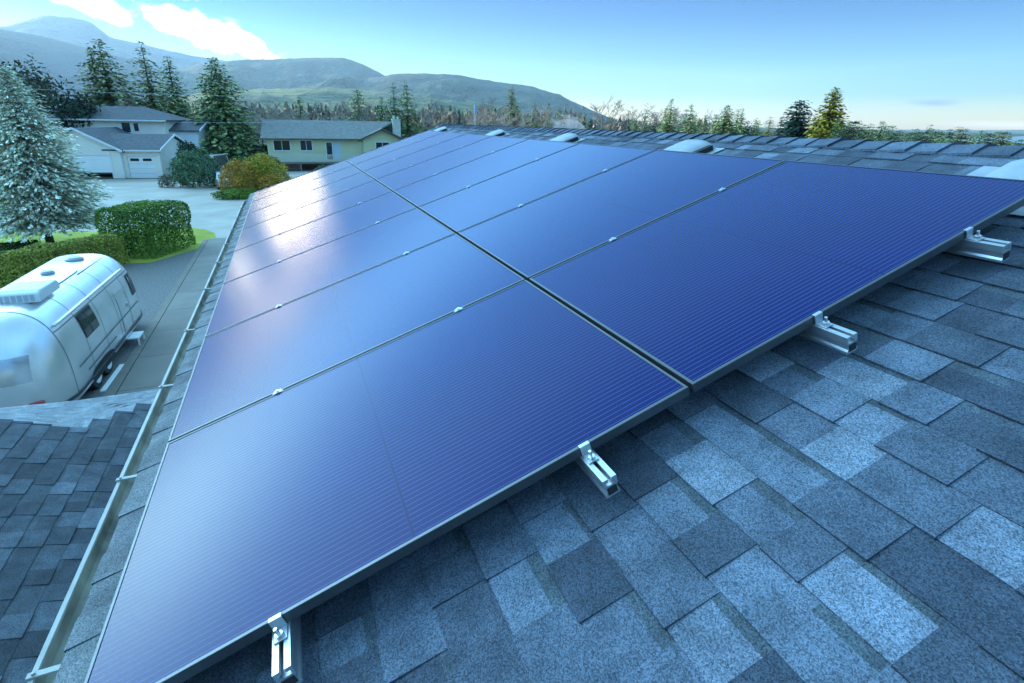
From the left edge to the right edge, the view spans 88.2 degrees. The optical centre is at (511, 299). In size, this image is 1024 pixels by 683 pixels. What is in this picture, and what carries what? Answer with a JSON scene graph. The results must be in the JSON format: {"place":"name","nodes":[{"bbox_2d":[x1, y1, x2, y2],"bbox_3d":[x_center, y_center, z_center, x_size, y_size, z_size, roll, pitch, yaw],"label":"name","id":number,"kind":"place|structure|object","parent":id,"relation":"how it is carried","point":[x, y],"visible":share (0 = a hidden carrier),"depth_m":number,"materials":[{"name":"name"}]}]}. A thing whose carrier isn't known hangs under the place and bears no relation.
{"place":"outdoors","nodes":[
{"label":"outdoors","id":0,"kind":"place"},
{"bbox_2d":[0,29,158,105],"bbox_3d":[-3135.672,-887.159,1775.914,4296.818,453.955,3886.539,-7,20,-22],"label":"dark foothill","id":1,"kind":"structure","parent":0,"point":[56,58],"depth_m":2673.89,"materials":[{"name":"green plant"}]},
{"bbox_2d":[0,228,215,285],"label":"lawn","id":2,"kind":"structure","parent":0,"point":[201,235],"depth_m":28.65,"materials":[{"name":"green plant"}]},
{"bbox_2d":[0,239,40,250],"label":"lawn shrub","id":3,"kind":"object","parent":2,"relation":"on","point":[7,246],"visible":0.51,"depth_m":25.48,"materials":[{"name":"green plant"}]},
{"bbox_2d":[0,66,115,247],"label":"blue spruce","id":4,"kind":"object","parent":2,"relation":"on","point":[36,195],"visible":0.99,"depth_m":24.88,"materials":[{"name":"green plant"}]},
{"bbox_2d":[0,233,128,288],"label":"clipped hedge","id":5,"kind":"object","parent":2,"relation":"on","point":[11,260],"visible":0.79,"depth_m":21.79,"materials":[{"name":"green plant"}]},
{"bbox_2d":[94,199,196,259],"bbox_3d":[-18.244,-3.660,26.413,3.016,2.514,3.813,1,19,-1],"label":"boxed hedge","id":6,"kind":"object","parent":2,"relation":"on","point":[130,232],"visible":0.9,"depth_m":25.54,"materials":[{"name":"green plant"}]},
{"bbox_2d":[0,15,223,71],"bbox_3d":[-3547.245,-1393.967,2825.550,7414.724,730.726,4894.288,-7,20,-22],"label":"mountain","id":7,"kind":"structure","parent":0,"point":[77,32],"depth_m":4035.58,"materials":[{"name":"grey stone"}]},
{"bbox_2d":[2,87,295,96],"bbox_3d":[-46.308,-24.941,62.819,46.017,0.663,0.034,-7,20,-23],"label":"overhead cable","id":8,"kind":"object","parent":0,"point":[169,94],"visible":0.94,"depth_m":64.69,"materials":[{"name":"grey plastic"}]},
{"bbox_2d":[6,168,314,237],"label":"driveway","id":9,"kind":"structure","parent":0,"point":[216,216],"depth_m":43.66,"materials":[{"name":"concrete"}]},
{"bbox_2d":[156,174,177,187],"bbox_3d":[-32.986,-11.417,50.533,1.789,1.316,1.391,-7,20,-22],"label":"dry shrub","id":10,"kind":"object","parent":9,"relation":"on","point":[167,182],"visible":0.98,"depth_m":50.33,"materials":[{"name":"grey plant"}]},
{"bbox_2d":[166,146,222,187],"bbox_3d":[-30.665,-12.916,51.196,5.167,3.906,4.423,-7,20,-22],"label":"round shrub","id":11,"kind":"object","parent":9,"relation":"on","point":[200,166],"visible":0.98,"depth_m":50.27,"materials":[{"name":"green plant"}]},
{"bbox_2d":[213,171,238,188],"bbox_3d":[-27.779,-11.672,51.125,1.820,1.505,4.424,-11,22,-33],"label":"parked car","id":12,"kind":"object","parent":9,"relation":"on","point":[215,176],"visible":0.31,"depth_m":50.00,"materials":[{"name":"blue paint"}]},
{"bbox_2d":[210,187,258,199],"bbox_3d":[-22.847,-8.952,44.366,4.520,0.937,2.064,-7,20,-22],"label":"shrub","id":13,"kind":"object","parent":9,"relation":"on","point":[228,193],"visible":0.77,"depth_m":43.82,"materials":[{"name":"green plant"}]},
{"bbox_2d":[215,158,260,197],"bbox_3d":[-23.480,-10.589,45.627,3.972,3.259,3.300,-7,20,-22],"label":"orange shrub","id":14,"kind":"object","parent":9,"relation":"on","point":[230,175],"visible":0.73,"depth_m":44.87,"materials":[{"name":"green plant"}]},
{"bbox_2d":[237,152,291,190],"bbox_3d":[-22.238,-11.345,47.242,4.419,3.700,4.603,9,20,23],"label":"yellow shrub","id":15,"kind":"object","parent":9,"relation":"on","point":[265,162],"visible":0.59,"depth_m":46.39,"materials":[{"name":"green plant"}]},
{"bbox_2d":[104,238,226,395],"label":"walkway","id":16,"kind":"structure","parent":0,"point":[145,367],"depth_m":16.81,"materials":[{"name":"concrete"}]},
{"bbox_2d":[205,154,228,172],"bbox_3d":[-35.430,-16.237,63.029,1.940,2.295,4.924,0,19,-3],"label":"parked van","id":17,"kind":"object","parent":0,"point":[222,159],"visible":0.15,"depth_m":62.57,"materials":[{"name":"white paint"}]},
{"bbox_2d":[118,57,384,103],"bbox_3d":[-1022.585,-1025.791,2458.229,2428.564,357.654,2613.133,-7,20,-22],"label":"hill","id":18,"kind":"structure","parent":0,"point":[288,73],"depth_m":2613.02,"materials":[{"name":"green plant"}]},
{"bbox_2d":[139,87,551,118],"bbox_3d":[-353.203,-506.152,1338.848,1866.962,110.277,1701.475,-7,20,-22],"label":"sunlit slope","id":19,"kind":"structure","parent":0,"point":[334,95],"depth_m":1336.99,"materials":[{"name":"green plant"}]},
{"bbox_2d":[355,73,620,126],"bbox_3d":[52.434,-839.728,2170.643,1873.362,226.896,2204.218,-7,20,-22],"label":"long hill","id":20,"kind":"structure","parent":0,"point":[459,88],"depth_m":2095.38,"materials":[{"name":"green plant"}]},
{"bbox_2d":[0,128,1023,263],"bbox_3d":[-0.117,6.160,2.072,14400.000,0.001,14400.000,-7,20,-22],"label":"ground","id":21,"kind":"structure","parent":0,"point":[972,134],"depth_m":908.70,"materials":[{"name":"green plant"}]},
{"bbox_2d":[0,53,66,139],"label":"tree","id":22,"kind":"object","parent":21,"relation":"on","point":[36,83],"visible":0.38,"depth_m":63.31,"materials":[{"name":"green plant"}]},
{"bbox_2d":[42,82,102,132],"bbox_3d":[-52.291,-20.998,63.648,6.322,10.359,6.305,-7,20,-22],"label":"dark tree","id":23,"kind":"object","parent":21,"relation":"on","point":[73,106],"visible":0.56,"depth_m":61.76,"materials":[{"name":"green plant"}]},
{"bbox_2d":[80,48,114,105],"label":"fir tree","id":24,"kind":"object","parent":21,"relation":"on","point":[92,69],"visible":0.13,"depth_m":71.42,"materials":[{"name":"green plant"}]},
{"bbox_2d":[70,39,155,108],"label":"fir tree","id":25,"kind":"object","parent":21,"relation":"on","point":[108,84],"visible":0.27,"depth_m":71.16,"materials":[{"name":"green plant"}]},
{"bbox_2d":[42,104,213,178],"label":"white house","id":26,"kind":"structure","parent":21,"relation":"on","point":[124,142],"depth_m":58.67,"materials":[{"name":"beige paint"}]},
{"bbox_2d":[55,155,111,172],"bbox_3d":[-45.585,-14.465,56.078,5.310,1.795,0.070,-2,19,-10],"label":"garage door","id":27,"kind":"structure","parent":26,"relation":"in","point":[96,163],"depth_m":56.25,"materials":[{"name":"white paint"}]},
{"bbox_2d":[120,122,131,132],"bbox_3d":[-46.289,-20.698,63.334,1.100,1.300,0.048,-2,19,-10],"label":"window","id":28,"kind":"structure","parent":26,"relation":"in","point":[126,126],"depth_m":63.30,"materials":[{"name":"glass"}]},
{"bbox_2d":[127,156,156,177],"bbox_3d":[-40.247,-14.450,57.521,2.560,2.280,0.120,-2,19,-10],"label":"garage door","id":29,"kind":"structure","parent":26,"relation":"in","point":[140,167],"depth_m":57.48,"materials":[{"name":"white paint"}]},
{"bbox_2d":[42,119,262,122],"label":"overhead cable","id":30,"kind":"object","parent":26,"relation":"attached to","point":[204,122],"visible":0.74,"depth_m":67.48,"materials":[{"name":"grey plastic"}]},
{"bbox_2d":[79,249,196,399],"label":"driveway","id":31,"kind":"structure","parent":21,"relation":"on","point":[154,282],"depth_m":21.05,"materials":[{"name":"grey concrete"}]},
{"bbox_2d":[0,253,144,407],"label":"travel trailer","id":32,"kind":"object","parent":31,"relation":"on","point":[69,324],"visible":0.98,"depth_m":12.19,"materials":[{"name":"grey metal"}]},
{"bbox_2d":[100,364,123,392],"bbox_3d":[-10.369,2.012,13.724,0.120,0.050,1.600,-6,20,-20],"label":"plank","id":33,"kind":"object","parent":31,"relation":"on","point":[108,383],"visible":1,"depth_m":13.56,"materials":[{"name":"white paint"}]},
{"bbox_2d":[124,41,184,114],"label":"fir tree","id":34,"kind":"object","parent":21,"relation":"on","point":[151,96],"visible":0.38,"depth_m":74.62,"materials":[{"name":"green plant"}]},
{"bbox_2d":[156,56,200,120],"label":"fir tree","id":35,"kind":"object","parent":21,"relation":"on","point":[176,96],"visible":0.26,"depth_m":79.62,"materials":[{"name":"green plant"}]},
{"bbox_2d":[176,140,204,175],"bbox_3d":[-35.447,-15.460,58.129,2.899,4.121,2.816,-7,20,-22],"label":"dark shrub","id":36,"kind":"object","parent":21,"relation":"on","point":[190,147],"visible":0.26,"depth_m":57.26,"materials":[{"name":"green plant"}]},
{"bbox_2d":[186,57,267,160],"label":"fir tree","id":37,"kind":"object","parent":21,"relation":"on","point":[230,140],"visible":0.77,"depth_m":69.15,"materials":[{"name":"green plant"}]},
{"bbox_2d":[244,101,280,132],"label":"bare tree","id":38,"kind":"object","parent":21,"relation":"on","point":[259,124],"visible":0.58,"depth_m":82.91,"materials":[{"name":"brown plant"}]},
{"bbox_2d":[256,173,285,189],"bbox_3d":[-20.787,-9.959,45.707,2.646,2.104,2.246,-7,20,-22],"label":"orange shrub","id":39,"kind":"object","parent":21,"relation":"on","point":[271,179],"visible":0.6,"depth_m":45.21,"materials":[{"name":"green plant"}]},
{"bbox_2d":[253,103,291,119],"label":"bare tree","id":40,"kind":"object","parent":21,"relation":"on","point":[272,111],"visible":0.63,"depth_m":82.32,"materials":[{"name":"brown plant"}]},
{"bbox_2d":[295,96,305,119],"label":"fir","id":41,"kind":"object","parent":21,"relation":"on","point":[300,110],"visible":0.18,"depth_m":105.39,"materials":[{"name":"green plant"}]},
{"bbox_2d":[310,98,347,120],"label":"bare tree","id":42,"kind":"object","parent":21,"relation":"on","point":[327,109],"visible":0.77,"depth_m":112.62,"materials":[{"name":"brown plant"}]},
{"bbox_2d":[260,115,403,170],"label":"green house","id":43,"kind":"structure","parent":21,"relation":"on","point":[296,144],"depth_m":70.42,"materials":[{"name":"green paint"}]},
{"bbox_2d":[272,140,290,150],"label":"window","id":44,"kind":"structure","parent":43,"relation":"in","point":[278,145],"depth_m":68.38,"materials":[{"name":"white paint"}]},
{"bbox_2d":[299,140,312,150],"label":"window","id":45,"kind":"structure","parent":43,"relation":"in","point":[305,145],"depth_m":69.29,"materials":[{"name":"white paint"}]},
{"bbox_2d":[325,142,333,159],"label":"window","id":46,"kind":"structure","parent":43,"relation":"in","point":[329,146],"depth_m":70.33,"materials":[{"name":"white paint"}]},
{"bbox_2d":[333,142,340,159],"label":"door","id":47,"kind":"structure","parent":43,"relation":"in","point":[337,151],"depth_m":70.62,"materials":[{"name":"blue"}]},
{"bbox_2d":[336,97,374,120],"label":"bare tree","id":48,"kind":"object","parent":21,"relation":"on","point":[368,108],"visible":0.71,"depth_m":109.22,"materials":[{"name":"brown plant"}]},
{"bbox_2d":[345,90,370,120],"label":"fir tree","id":49,"kind":"object","parent":21,"relation":"on","point":[357,99],"visible":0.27,"depth_m":117.28,"materials":[{"name":"green plant"}]},
{"bbox_2d":[0,96,730,137],"bbox_3d":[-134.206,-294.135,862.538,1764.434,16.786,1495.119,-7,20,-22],"label":"woodland","id":50,"kind":"object","parent":21,"relation":"on","point":[582,122],"visible":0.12,"depth_m":193.00,"materials":[{"name":"green plant"}]},
{"bbox_2d":[374,97,391,132],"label":"fir tree","id":51,"kind":"object","parent":21,"relation":"on","point":[382,114],"visible":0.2,"depth_m":100.67,"materials":[{"name":"green plant"}]},
{"bbox_2d":[383,83,410,137],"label":"fir tree","id":52,"kind":"object","parent":21,"relation":"on","point":[393,110],"visible":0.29,"depth_m":101.01,"materials":[{"name":"green plant"}]},
{"bbox_2d":[395,82,423,137],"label":"fir tree","id":53,"kind":"object","parent":21,"relation":"on","point":[409,129],"visible":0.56,"depth_m":101.59,"materials":[{"name":"green plant"}]},
{"bbox_2d":[418,98,450,130],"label":"bare tree","id":54,"kind":"object","parent":21,"relation":"on","point":[428,111],"visible":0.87,"depth_m":115.53,"materials":[{"name":"brown plant"}]},
{"bbox_2d":[469,109,496,124],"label":"bare tree","id":55,"kind":"object","parent":21,"relation":"on","point":[484,117],"visible":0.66,"depth_m":115.66,"materials":[{"name":"brown plant"}]},
{"bbox_2d":[477,96,508,125],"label":"bare tree","id":56,"kind":"object","parent":21,"relation":"on","point":[481,106],"visible":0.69,"depth_m":125.97,"materials":[{"name":"brown plant"}]},
{"bbox_2d":[493,110,525,126],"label":"bare tree","id":57,"kind":"object","parent":21,"relation":"on","point":[503,119],"visible":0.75,"depth_m":119.85,"materials":[{"name":"brown plant"}]},
{"bbox_2d":[495,106,527,126],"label":"bare tree","id":58,"kind":"object","parent":21,"relation":"on","point":[517,121],"visible":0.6,"depth_m":123.36,"materials":[{"name":"brown plant"}]},
{"bbox_2d":[0,124,1023,682],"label":"house","id":59,"kind":"structure","parent":21,"relation":"on","point":[798,510],"depth_m":1.21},
{"bbox_2d":[268,191,302,682],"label":"mounting rail","id":60,"kind":"object","parent":59,"relation":"attached to","point":[287,666],"visible":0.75,"depth_m":1.09,"materials":[{"name":"metal"}]},
{"bbox_2d":[242,172,373,228],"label":"solar panel","id":61,"kind":"object","parent":60,"relation":"attached to","point":[301,200],"visible":0.86,"depth_m":6.24,"materials":[{"name":"blue"}]},
{"bbox_2d":[235,180,390,250],"bbox_3d":[-2.018,-0.889,5.365,1.502,0.028,1.048,-25,26,-14],"label":"solar panel","id":62,"kind":"object","parent":60,"relation":"attached to","point":[283,223],"visible":0.85,"depth_m":5.30,"materials":[{"name":"blue"}]},
{"bbox_2d":[223,191,415,283],"bbox_3d":[-1.612,-0.570,4.439,1.502,0.028,1.048,-25,26,-14],"label":"solar panel","id":63,"kind":"object","parent":60,"relation":"attached to","point":[295,241],"visible":0.85,"depth_m":4.36,"materials":[{"name":"blue"}]},
{"bbox_2d":[205,208,454,336],"bbox_3d":[-1.207,-0.251,3.513,1.502,0.028,1.048,-25,26,-14],"label":"solar panel","id":64,"kind":"object","parent":60,"relation":"attached to","point":[263,290],"visible":0.85,"depth_m":3.41,"materials":[{"name":"blue"}]},
{"bbox_2d":[168,233,524,442],"bbox_3d":[-0.801,0.068,2.587,1.502,0.028,1.048,-25,26,-14],"label":"solar panel","id":65,"kind":"object","parent":60,"relation":"attached to","point":[248,362],"visible":0.86,"depth_m":2.45,"materials":[{"name":"blue"}]},
{"bbox_2d":[84,280,689,682],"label":"solar panel","id":66,"kind":"object","parent":60,"relation":"attached to","point":[296,501],"visible":1,"depth_m":1.45,"materials":[{"name":"glass"}]},
{"bbox_2d":[331,172,620,498],"bbox_3d":[-1.404,-0.867,5.006,0.090,0.126,8.630,-25,26,-14],"label":"mounting rail","id":67,"kind":"object","parent":59,"relation":"attached to","point":[596,469],"visible":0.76,"depth_m":1.27,"materials":[{"name":"metal"}]},
{"bbox_2d":[252,160,351,200],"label":"solar panel","id":68,"kind":"object","parent":67,"relation":"on","point":[263,193],"visible":0.84,"depth_m":8.11,"materials":[{"name":"blue"}]},
{"bbox_2d":[247,165,361,213],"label":"solar panel","id":69,"kind":"object","parent":67,"relation":"on","point":[277,197],"visible":0.85,"depth_m":7.17,"materials":[{"name":"blue"}]},
{"bbox_2d":[381,154,857,354],"bbox_3d":[-0.718,-1.185,5.197,0.090,0.126,8.630,-25,26,-14],"label":"mounting rail","id":70,"kind":"object","parent":59,"relation":"attached to","point":[825,332],"visible":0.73,"depth_m":1.47,"materials":[{"name":"metal"}]},
{"bbox_2d":[420,140,1011,262],"bbox_3d":[-0.155,-1.446,5.354,0.090,0.126,8.630,-25,26,-14],"label":"mounting rail","id":71,"kind":"object","parent":59,"relation":"attached to","point":[978,245],"visible":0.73,"depth_m":1.63,"materials":[{"name":"metal"}]},
{"bbox_2d":[346,130,442,165],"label":"solar panel","id":72,"kind":"object","parent":71,"relation":"on","point":[353,161],"visible":0.81,"depth_m":8.48,"materials":[{"name":"blue"}]},
{"bbox_2d":[354,132,465,172],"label":"solar panel","id":73,"kind":"object","parent":71,"relation":"on","point":[401,152],"visible":0.83,"depth_m":7.54,"materials":[{"name":"blue"}]},
{"bbox_2d":[363,134,490,180],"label":"solar panel","id":74,"kind":"object","parent":71,"relation":"attached to","point":[409,160],"visible":0.82,"depth_m":6.61,"materials":[{"name":"blue"}]},
{"bbox_2d":[376,136,526,191],"bbox_3d":[-0.684,-1.507,5.736,1.502,0.028,1.048,-25,26,-14],"label":"solar panel","id":75,"kind":"object","parent":71,"relation":"attached to","point":[392,182],"visible":0.82,"depth_m":5.68,"materials":[{"name":"blue"}]},
{"bbox_2d":[393,139,578,208],"bbox_3d":[-0.279,-1.188,4.810,1.502,0.028,1.048,-25,26,-14],"label":"solar panel","id":76,"kind":"object","parent":71,"relation":"on","point":[417,194],"visible":0.85,"depth_m":4.74,"materials":[{"name":"blue"}]},
{"bbox_2d":[418,143,655,234],"bbox_3d":[0.127,-0.869,3.884,1.502,0.028,1.048,-25,26,-14],"label":"solar panel","id":77,"kind":"object","parent":71,"relation":"attached to","point":[472,205],"visible":0.82,"depth_m":3.79,"materials":[{"name":"blue"}]},
{"bbox_2d":[458,149,785,281],"bbox_3d":[0.533,-0.550,2.958,1.502,0.028,1.048,-25,26,-14],"label":"solar panel","id":78,"kind":"object","parent":71,"relation":"on","point":[527,241],"visible":0.81,"depth_m":2.84,"materials":[{"name":"blue"}]},
{"bbox_2d":[529,160,1023,391],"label":"solar panel","id":79,"kind":"object","parent":71,"relation":"on","point":[698,295],"visible":0.96,"depth_m":1.85,"materials":[{"name":"blue"}]},
{"bbox_2d":[501,86,522,126],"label":"fir tree","id":80,"kind":"object","parent":21,"relation":"on","point":[513,109],"visible":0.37,"depth_m":140.48,"materials":[{"name":"green plant"}]},
{"bbox_2d":[532,105,557,126],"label":"bare tree","id":81,"kind":"object","parent":21,"relation":"on","point":[543,114],"visible":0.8,"depth_m":125.33,"materials":[{"name":"brown plant"}]},
{"bbox_2d":[537,115,560,127],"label":"bare tree","id":82,"kind":"object","parent":21,"relation":"on","point":[551,125],"visible":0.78,"depth_m":125.67,"materials":[{"name":"brown plant"}]},
{"bbox_2d":[550,110,579,127],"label":"bare tree","id":83,"kind":"object","parent":21,"relation":"on","point":[566,119],"visible":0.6,"depth_m":129.29,"materials":[{"name":"brown plant"}]},
{"bbox_2d":[557,105,588,128],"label":"bare tree","id":84,"kind":"object","parent":21,"relation":"on","point":[576,121],"visible":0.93,"depth_m":129.61,"materials":[{"name":"brown plant"}]},
{"bbox_2d":[591,112,616,128],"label":"bare tree","id":85,"kind":"object","parent":21,"relation":"on","point":[596,124],"visible":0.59,"depth_m":129.56,"materials":[{"name":"brown plant"}]},
{"bbox_2d":[589,96,627,129],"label":"bare tree","id":86,"kind":"object","parent":21,"relation":"on","point":[612,112],"visible":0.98,"depth_m":124.67,"materials":[{"name":"brown plant"}]},
{"bbox_2d":[605,110,636,130],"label":"bare tree","id":87,"kind":"object","parent":21,"relation":"on","point":[628,115],"visible":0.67,"depth_m":126.99,"materials":[{"name":"brown plant"}]},
{"bbox_2d":[619,103,654,130],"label":"bare tree","id":88,"kind":"object","parent":21,"relation":"on","point":[630,120],"visible":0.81,"depth_m":125.29,"materials":[{"name":"brown plant"}]},
{"bbox_2d":[648,103,681,131],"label":"bare tree","id":89,"kind":"object","parent":21,"relation":"on","point":[656,114],"visible":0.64,"depth_m":125.26,"materials":[{"name":"brown plant"}]},
{"bbox_2d":[655,99,677,132],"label":"fir tree","id":90,"kind":"object","parent":21,"relation":"on","point":[669,127],"visible":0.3,"depth_m":99.86,"materials":[{"name":"green plant"}]},
{"bbox_2d":[665,109,694,131],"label":"bare tree","id":91,"kind":"object","parent":21,"relation":"on","point":[679,121],"visible":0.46,"depth_m":123.46,"materials":[{"name":"brown plant"}]},
{"bbox_2d":[675,105,701,132],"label":"fir tree","id":92,"kind":"object","parent":21,"relation":"on","point":[687,128],"visible":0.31,"depth_m":103.45,"materials":[{"name":"green plant"}]},
{"bbox_2d":[699,108,729,132],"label":"bare tree","id":93,"kind":"object","parent":21,"relation":"on","point":[711,125],"visible":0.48,"depth_m":121.32,"materials":[{"name":"brown plant"}]},
{"bbox_2d":[708,104,741,134],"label":"fir tree","id":94,"kind":"object","parent":21,"relation":"on","point":[723,129],"visible":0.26,"depth_m":105.81,"materials":[{"name":"green plant"}]},
{"bbox_2d":[734,108,747,134],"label":"fir tree","id":95,"kind":"object","parent":21,"relation":"on","point":[740,126],"visible":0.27,"depth_m":109.35,"materials":[{"name":"green plant"}]},
{"bbox_2d":[763,117,774,136],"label":"young tree","id":96,"kind":"object","parent":21,"relation":"on","point":[768,133],"visible":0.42,"depth_m":137.62,"materials":[{"name":"green plant"}]},
{"bbox_2d":[773,100,816,137],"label":"dense tree","id":97,"kind":"object","parent":21,"relation":"on","point":[797,125],"visible":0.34,"depth_m":79.29,"materials":[{"name":"green plant"}]},
{"bbox_2d":[804,87,850,138],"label":"golden tree","id":98,"kind":"object","parent":21,"relation":"on","point":[823,128],"visible":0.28,"depth_m":73.26,"materials":[{"name":"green plant"}]},
{"bbox_2d":[829,126,854,138],"bbox_3d":[36.763,-16.168,59.849,5.372,6.857,5.692,-13,23,-36],"label":"young tree","id":99,"kind":"object","parent":21,"relation":"on","point":[841,135],"visible":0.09,"depth_m":58.99,"materials":[{"name":"green plant"}]},
{"bbox_2d":[841,121,865,139],"bbox_3d":[37.379,-16.092,58.760,4.935,7.435,3.996,14,22,33],"label":"young tree","id":100,"kind":"object","parent":21,"relation":"on","point":[854,130],"visible":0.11,"depth_m":57.58,"materials":[{"name":"green plant"}]},
{"bbox_2d":[870,121,887,140],"bbox_3d":[44.780,-18.105,65.083,3.689,7.484,3.859,10,21,25],"label":"young tree","id":101,"kind":"object","parent":21,"relation":"on","point":[880,131],"visible":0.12,"depth_m":64.18,"materials":[{"name":"green plant"}]},
{"bbox_2d":[916,129,947,142],"bbox_3d":[48.639,-16.530,61.767,5.483,6.747,5.231,-1,19,-5],"label":"young tree","id":102,"kind":"object","parent":21,"relation":"on","point":[933,137],"visible":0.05,"depth_m":60.96,"materials":[{"name":"green plant"}]},
{"bbox_2d":[951,129,971,143],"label":"young tree","id":103,"kind":"object","parent":21,"relation":"on","point":[963,142],"visible":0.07,"depth_m":65.06,"materials":[{"name":"green plant"}]},
{"bbox_2d":[0,0,1023,129],"label":"sky","id":104,"kind":"structure","parent":0,"point":[904,64],"materials":[{"name":"blue"}]},
{"bbox_2d":[858,129,1023,132],"bbox_3d":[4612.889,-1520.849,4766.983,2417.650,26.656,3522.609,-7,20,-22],"label":"shore","id":105,"kind":"structure","parent":0,"point":[1014,131],"depth_m":4651.92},
{"bbox_2d":[947,136,1023,142],"bbox_3d":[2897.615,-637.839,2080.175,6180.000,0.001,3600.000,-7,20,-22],"label":"sea","id":106,"kind":"structure","parent":0,"point":[1016,138],"depth_m":476.29,"materials":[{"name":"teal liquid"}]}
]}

